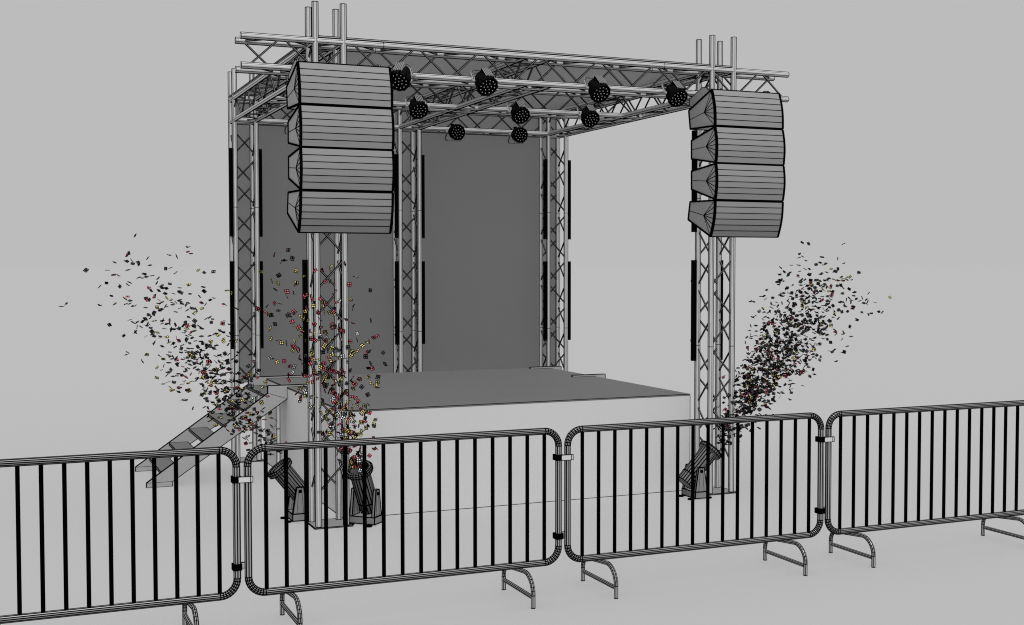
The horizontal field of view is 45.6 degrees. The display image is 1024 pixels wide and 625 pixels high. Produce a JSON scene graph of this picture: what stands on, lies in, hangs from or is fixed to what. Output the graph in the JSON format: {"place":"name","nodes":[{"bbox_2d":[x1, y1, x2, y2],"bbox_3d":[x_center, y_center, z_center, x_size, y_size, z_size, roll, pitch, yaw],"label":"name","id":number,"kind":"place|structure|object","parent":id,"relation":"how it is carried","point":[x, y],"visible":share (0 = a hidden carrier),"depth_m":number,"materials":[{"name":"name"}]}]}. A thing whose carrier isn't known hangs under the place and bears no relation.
{"place":"outdoors","nodes":[
{"label":"outdoors","id":0,"kind":"place"},
{"bbox_2d":[135,375,328,487],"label":"staircase","id":1,"kind":"structure","parent":0,"point":[202,432],"depth_m":12.98,"materials":[{"name":"metal"}]},
{"bbox_2d":[237,103,555,382],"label":"backdrop","id":2,"kind":"structure","parent":0,"point":[244,252],"depth_m":15.02,"materials":[{"name":"metal"}]},
{"bbox_2d":[59,233,891,467],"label":"confetti cloud","id":3,"kind":"structure","parent":0,"point":[751,399],"depth_m":11.99,"materials":[{"name":"multicoloured paper"}]},
{"bbox_2d":[0,266,1023,624],"bbox_3d":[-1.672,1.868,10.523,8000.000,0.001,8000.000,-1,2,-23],"label":"ground","id":4,"kind":"structure","parent":0,"point":[74,380],"depth_m":12.84,"materials":[{"name":"grey"}]},
{"bbox_2d":[0,447,252,624],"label":"crowd barrier","id":5,"kind":"object","parent":4,"relation":"on","point":[237,564],"visible":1,"depth_m":7.22,"materials":[{"name":"metal"}]},
{"bbox_2d":[228,68,263,462],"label":"truss tower","id":6,"kind":"structure","parent":4,"relation":"on","point":[254,239],"depth_m":14.04,"materials":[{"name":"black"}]},
{"bbox_2d":[229,148,233,236],"bbox_3d":[-3.214,-1.374,13.923,0.040,1.010,0.069,-1,2,-23],"label":"led batten","id":7,"kind":"object","parent":6,"relation":"attached to","point":[231,216],"visible":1,"depth_m":13.90,"materials":[{"name":"black"}]},
{"bbox_2d":[230,261,234,348],"bbox_3d":[-3.213,-0.085,13.973,0.040,1.010,0.069,-1,2,-23],"label":"led batten","id":8,"kind":"object","parent":6,"relation":"attached to","point":[232,318],"visible":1,"depth_m":13.95,"materials":[{"name":"black"}]},
{"bbox_2d":[258,149,262,236],"bbox_3d":[-2.909,-1.379,14.052,0.040,1.010,0.069,-1,2,-23],"label":"led batten","id":9,"kind":"object","parent":6,"relation":"attached to","point":[260,199],"visible":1,"depth_m":14.02,"materials":[{"name":"black"}]},
{"bbox_2d":[259,261,263,347],"bbox_3d":[-2.908,-0.090,14.102,0.040,1.010,0.069,-1,2,-23],"label":"led batten","id":10,"kind":"object","parent":6,"relation":"attached to","point":[261,312],"visible":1,"depth_m":14.07,"materials":[{"name":"black"}]},
{"bbox_2d":[237,96,564,138],"bbox_3d":[-1.288,-2.365,14.822,4.189,0.304,0.297,-1,2,-23],"label":"roof truss","id":11,"kind":"object","parent":6,"relation":"attached to","point":[479,130],"visible":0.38,"depth_m":15.03,"materials":[{"name":"metal"}]},
{"bbox_2d":[259,125,393,375],"bbox_3d":[-2.226,-0.695,14.579,1.672,3.015,0.015,-1,2,-23],"label":"stage curtain","id":12,"kind":"object","parent":11,"relation":"hanging from","point":[370,260],"visible":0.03,"depth_m":14.47,"materials":[{"name":"black fabric"}]},
{"bbox_2d":[445,124,465,140],"bbox_3d":[-0.692,-2.207,14.885,0.260,0.216,0.200,-1,2,-23],"label":"stage lamp","id":13,"kind":"object","parent":11,"relation":"attached to","point":[456,132],"visible":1,"depth_m":14.82,"materials":[{"name":"black metal"}]},
{"bbox_2d":[416,132,539,371],"bbox_3d":[-0.413,-0.726,15.345,1.666,3.015,0.015,-1,2,-23],"label":"stage curtain","id":14,"kind":"object","parent":11,"relation":"hanging from","point":[481,249],"visible":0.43,"depth_m":15.35,"materials":[{"name":"black fabric"}]},
{"bbox_2d":[508,127,527,143],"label":"stage lamp","id":15,"kind":"object","parent":11,"relation":"attached to","point":[518,135],"visible":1,"depth_m":15.15,"materials":[{"name":"black metal"}]},
{"bbox_2d":[268,458,303,522],"bbox_3d":[-1.960,1.573,10.867,0.438,0.563,0.259,-1,2,-23],"label":"confetti cannon","id":16,"kind":"object","parent":4,"relation":"on","point":[295,496],"visible":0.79,"depth_m":10.78,"materials":[{"name":"black metal"}]},
{"bbox_2d":[305,1,352,529],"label":"truss tower","id":17,"kind":"structure","parent":4,"relation":"on","point":[315,421],"depth_m":10.56,"materials":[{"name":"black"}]},
{"bbox_2d":[228,44,339,124],"bbox_3d":[-2.357,-2.266,12.291,0.297,0.305,4.079,-1,2,-23],"label":"roof truss","id":18,"kind":"object","parent":17,"relation":"attached to","point":[257,106],"visible":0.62,"depth_m":12.75,"materials":[{"name":"metal"}]},
{"bbox_2d":[266,75,642,121],"bbox_3d":[-0.507,-2.294,12.978,4.189,0.304,0.297,-1,2,-23],"label":"roof truss","id":19,"kind":"object","parent":18,"relation":"attached to","point":[437,106],"visible":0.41,"depth_m":13.16,"materials":[{"name":"metal"}]},
{"bbox_2d":[405,95,429,118],"bbox_3d":[-0.975,-2.124,12.591,0.260,0.250,0.232,-1,2,-23],"label":"stage lamp","id":20,"kind":"object","parent":19,"relation":"attached to","point":[418,107],"visible":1,"depth_m":12.55,"materials":[{"name":"black metal"}]},
{"bbox_2d":[507,101,530,123],"bbox_3d":[0.080,-2.143,13.036,0.260,0.250,0.232,-1,2,-23],"label":"stage lamp","id":21,"kind":"object","parent":19,"relation":"attached to","point":[520,112],"visible":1,"depth_m":12.99,"materials":[{"name":"black metal"}]},
{"bbox_2d":[577,105,599,127],"bbox_3d":[0.849,-2.156,13.361,0.260,0.250,0.232,-1,2,-23],"label":"stage lamp","id":22,"kind":"object","parent":19,"relation":"attached to","point":[589,115],"visible":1,"depth_m":13.32,"materials":[{"name":"black metal"}]},
{"bbox_2d":[302,260,308,374],"bbox_3d":[-1.815,0.042,10.671,0.040,1.010,0.069,-1,2,-23],"label":"led batten","id":23,"kind":"object","parent":17,"relation":"attached to","point":[305,302],"visible":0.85,"depth_m":10.64,"materials":[{"name":"black"}]},
{"bbox_2d":[340,260,341,367],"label":"led batten","id":24,"kind":"object","parent":17,"relation":"attached to","point":[341,314],"visible":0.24,"depth_m":10.76,"materials":[{"name":"black"}]},
{"bbox_2d":[234,32,788,101],"bbox_3d":[0.211,-2.229,11.296,5.466,0.304,0.298,-1,2,-23],"label":"roof truss","id":25,"kind":"object","parent":17,"relation":"attached to","point":[247,39],"visible":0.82,"depth_m":11.11,"materials":[{"name":"metal"}]},
{"bbox_2d":[288,59,380,79],"bbox_3d":[-1.484,-2.002,10.218,0.713,0.180,0.369,-1,2,-23],"label":"flying frame","id":26,"kind":"object","parent":25,"relation":"hanging from","point":[292,67],"visible":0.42,"depth_m":10.12,"materials":[{"name":"black"}]},
{"bbox_2d":[286,61,392,109],"bbox_3d":[-1.442,-1.864,10.146,0.793,0.361,0.485,-1,2,-23],"label":"line array speaker","id":27,"kind":"object","parent":26,"relation":"hanging from","point":[336,85],"visible":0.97,"depth_m":9.94},
{"bbox_2d":[287,104,394,150],"bbox_3d":[-1.426,-1.516,10.121,0.793,0.351,0.462,-1,2,-23],"label":"line array speaker","id":28,"kind":"object","parent":27,"relation":"hanging from","point":[312,126],"visible":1,"depth_m":9.92},
{"bbox_2d":[288,147,394,191],"bbox_3d":[-1.424,-1.175,10.131,0.793,0.350,0.464,-1,2,-23],"label":"line array speaker","id":29,"kind":"object","parent":28,"relation":"hanging from","point":[326,169],"visible":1,"depth_m":9.93},
{"bbox_2d":[287,189,393,233],"bbox_3d":[-1.440,-0.836,10.182,0.793,0.358,0.496,-1,2,-23],"label":"line array speaker","id":30,"kind":"object","parent":29,"relation":"hanging from","point":[341,212],"visible":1,"depth_m":9.98},
{"bbox_2d":[387,62,415,91],"bbox_3d":[-0.977,-2.049,10.591,0.241,0.249,0.284,-1,2,-23],"label":"stage lamp","id":31,"kind":"object","parent":25,"relation":"attached to","point":[402,73],"visible":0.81,"depth_m":10.53,"materials":[{"name":"black metal"}]},
{"bbox_2d":[229,35,731,110],"bbox_3d":[-0.547,-2.458,13.066,4.235,0.018,4.115,-1,2,-23],"label":"roof canopy","id":32,"kind":"object","parent":25,"relation":"on","point":[416,63],"visible":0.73,"depth_m":12.22,"materials":[{"name":"black"}]},
{"bbox_2d":[470,68,497,96],"bbox_3d":[-0.240,-2.061,10.892,0.262,0.249,0.238,-1,2,-23],"label":"stage lamp","id":33,"kind":"object","parent":25,"relation":"attached to","point":[485,81],"visible":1,"depth_m":10.85,"materials":[{"name":"black metal"}]},
{"bbox_2d":[584,76,610,102],"bbox_3d":[0.801,-2.079,11.332,0.262,0.249,0.238,-1,2,-23],"label":"stage lamp","id":34,"kind":"object","parent":25,"relation":"attached to","point":[598,88],"visible":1,"depth_m":11.29,"materials":[{"name":"black metal"}]},
{"bbox_2d":[661,81,687,106],"bbox_3d":[1.565,-2.092,11.655,0.262,0.249,0.238,-1,2,-23],"label":"stage lamp","id":35,"kind":"object","parent":25,"relation":"attached to","point":[675,93],"visible":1,"depth_m":11.61,"materials":[{"name":"black metal"}]},
{"bbox_2d":[689,87,768,106],"bbox_3d":[2.119,-2.066,11.786,0.713,0.180,0.369,-1,2,-23],"label":"flying frame","id":36,"kind":"object","parent":25,"relation":"hanging from","point":[698,95],"visible":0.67,"depth_m":11.68,"materials":[{"name":"black"}]},
{"bbox_2d":[688,89,783,130],"bbox_3d":[2.152,-1.928,11.711,0.773,0.361,0.485,-1,2,-23],"label":"line array speaker","id":37,"kind":"object","parent":36,"relation":"hanging from","point":[710,108],"visible":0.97,"depth_m":11.51},
{"bbox_2d":[691,127,785,164],"bbox_3d":[2.168,-1.579,11.686,0.773,0.351,0.462,-1,2,-23],"label":"line array speaker","id":38,"kind":"object","parent":37,"relation":"hanging from","point":[736,145],"visible":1,"depth_m":11.49},
{"bbox_2d":[691,162,785,201],"bbox_3d":[2.170,-1.238,11.695,0.773,0.350,0.464,-1,2,-23],"label":"line array speaker","id":39,"kind":"object","parent":38,"relation":"hanging from","point":[739,181],"visible":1,"depth_m":11.50},
{"bbox_2d":[687,199,783,237],"bbox_3d":[2.154,-0.900,11.747,0.773,0.358,0.496,-1,2,-23],"label":"line array speaker","id":40,"kind":"object","parent":39,"relation":"hanging from","point":[732,218],"visible":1,"depth_m":11.55},
{"bbox_2d":[347,460,381,527],"bbox_3d":[-1.303,1.576,10.672,0.259,0.572,0.395,1,2,21],"label":"confetti cannon","id":41,"kind":"object","parent":4,"relation":"on","point":[374,510],"visible":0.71,"depth_m":10.64,"materials":[{"name":"black metal"}]},
{"bbox_2d":[393,110,421,372],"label":"truss tower","id":42,"kind":"structure","parent":4,"relation":"on","point":[414,295],"depth_m":14.82,"materials":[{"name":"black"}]},
{"bbox_2d":[394,154,398,237],"bbox_3d":[-1.397,-1.405,14.691,0.040,1.010,0.069,-1,2,-23],"label":"led batten","id":43,"kind":"object","parent":42,"relation":"attached to","point":[396,205],"visible":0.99,"depth_m":14.66,"materials":[{"name":"black"}]},
{"bbox_2d":[395,261,398,344],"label":"led batten","id":44,"kind":"object","parent":42,"relation":"attached to","point":[396,302],"visible":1,"depth_m":14.71,"materials":[{"name":"black"}]},
{"bbox_2d":[421,155,424,237],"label":"led batten","id":45,"kind":"object","parent":42,"relation":"attached to","point":[423,189],"visible":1,"depth_m":14.79,"materials":[{"name":"black"}]},
{"bbox_2d":[422,261,424,343],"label":"led batten","id":46,"kind":"object","parent":42,"relation":"attached to","point":[423,302],"visible":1,"depth_m":14.84,"materials":[{"name":"black plastic"}]},
{"bbox_2d":[394,59,550,131],"bbox_3d":[-0.541,-2.297,13.058,0.297,0.305,4.079,-1,2,-23],"label":"roof truss","id":47,"kind":"object","parent":42,"relation":"attached to","point":[520,68],"visible":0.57,"depth_m":12.57,"materials":[{"name":"metal"}]},
{"bbox_2d":[244,428,573,624],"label":"crowd barrier","id":48,"kind":"object","parent":4,"relation":"on","point":[559,457],"visible":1,"depth_m":7.88,"materials":[{"name":"metal"}]},
{"bbox_2d":[265,368,689,517],"bbox_3d":[-0.535,1.274,13.195,3.592,0.978,3.499,-1,2,-23],"label":"stage","id":49,"kind":"object","parent":4,"relation":"on","point":[562,403],"visible":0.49,"depth_m":11.80,"materials":[{"name":"white"}]},
{"bbox_2d":[538,118,567,370],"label":"truss tower","id":50,"kind":"structure","parent":4,"relation":"on","point":[558,268],"depth_m":15.61,"materials":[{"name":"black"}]},
{"bbox_2d":[543,159,546,238],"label":"led batten","id":51,"kind":"object","parent":50,"relation":"attached to","point":[544,198],"visible":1,"depth_m":15.43,"materials":[{"name":"black"}]},
{"bbox_2d":[543,261,546,340],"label":"led batten","id":52,"kind":"object","parent":50,"relation":"attached to","point":[544,300],"visible":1,"depth_m":15.48,"materials":[{"name":"black plastic"}]},
{"bbox_2d":[568,160,570,238],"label":"led batten","id":53,"kind":"object","parent":50,"relation":"attached to","point":[569,199],"visible":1,"depth_m":15.56,"materials":[{"name":"black plastic"}]},
{"bbox_2d":[568,261,570,339],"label":"led batten","id":54,"kind":"object","parent":50,"relation":"attached to","point":[569,300],"visible":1,"depth_m":15.61,"materials":[{"name":"black plastic"}]},
{"bbox_2d":[564,412,834,598],"bbox_3d":[1.363,1.345,8.835,2.231,1.170,0.540,-1,2,-23],"label":"crowd barrier","id":55,"kind":"object","parent":4,"relation":"on","point":[765,539],"visible":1,"depth_m":8.74,"materials":[{"name":"metal"}]},
{"bbox_2d":[679,440,720,499],"bbox_3d":[1.832,1.534,11.928,0.459,0.553,0.259,-1,2,-23],"label":"confetti cannon","id":56,"kind":"object","parent":4,"relation":"on","point":[700,474],"visible":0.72,"depth_m":11.85,"materials":[{"name":"black metal"}]},
{"bbox_2d":[694,35,736,495],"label":"truss tower","id":57,"kind":"structure","parent":4,"relation":"on","point":[719,364],"depth_m":12.10,"materials":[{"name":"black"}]},
{"bbox_2d":[540,71,729,138],"bbox_3d":[1.275,-2.328,13.826,0.297,0.305,4.079,-1,2,-23],"label":"roof truss","id":58,"kind":"object","parent":57,"relation":"attached to","point":[647,112],"visible":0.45,"depth_m":13.60,"materials":[{"name":"metal"}]},
{"bbox_2d":[690,260,696,360],"bbox_3d":[1.817,-0.020,12.206,0.040,1.010,0.069,-1,2,-23],"label":"led batten","id":59,"kind":"object","parent":57,"relation":"attached to","point":[693,305],"visible":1,"depth_m":12.18,"materials":[{"name":"black"}]},
{"bbox_2d":[691,130,697,231],"bbox_3d":[1.816,-1.309,12.156,0.040,1.010,0.069,-1,2,-23],"label":"led batten","id":60,"kind":"object","parent":57,"relation":"attached to","point":[693,193],"visible":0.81,"depth_m":12.13,"materials":[{"name":"black"}]},
{"bbox_2d":[720,260,722,359],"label":"led batten","id":61,"kind":"object","parent":57,"relation":"attached to","point":[721,338],"visible":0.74,"depth_m":12.30,"materials":[{"name":"black"}]},
{"bbox_2d":[824,400,1023,567],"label":"crowd barrier","id":62,"kind":"object","parent":4,"relation":"on","point":[852,530],"visible":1,"depth_m":9.53,"materials":[{"name":"metal"}]},
{"bbox_2d":[0,0,1023,266],"label":"sky","id":63,"kind":"structure","parent":0,"point":[903,129],"materials":[{"name":"grey"}]},
{"bbox_2d":[529,366,605,377],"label":"staircase","id":64,"kind":"structure","parent":0,"point":[579,375],"depth_m":14.25,"materials":[{"name":"metal"}]}
]}

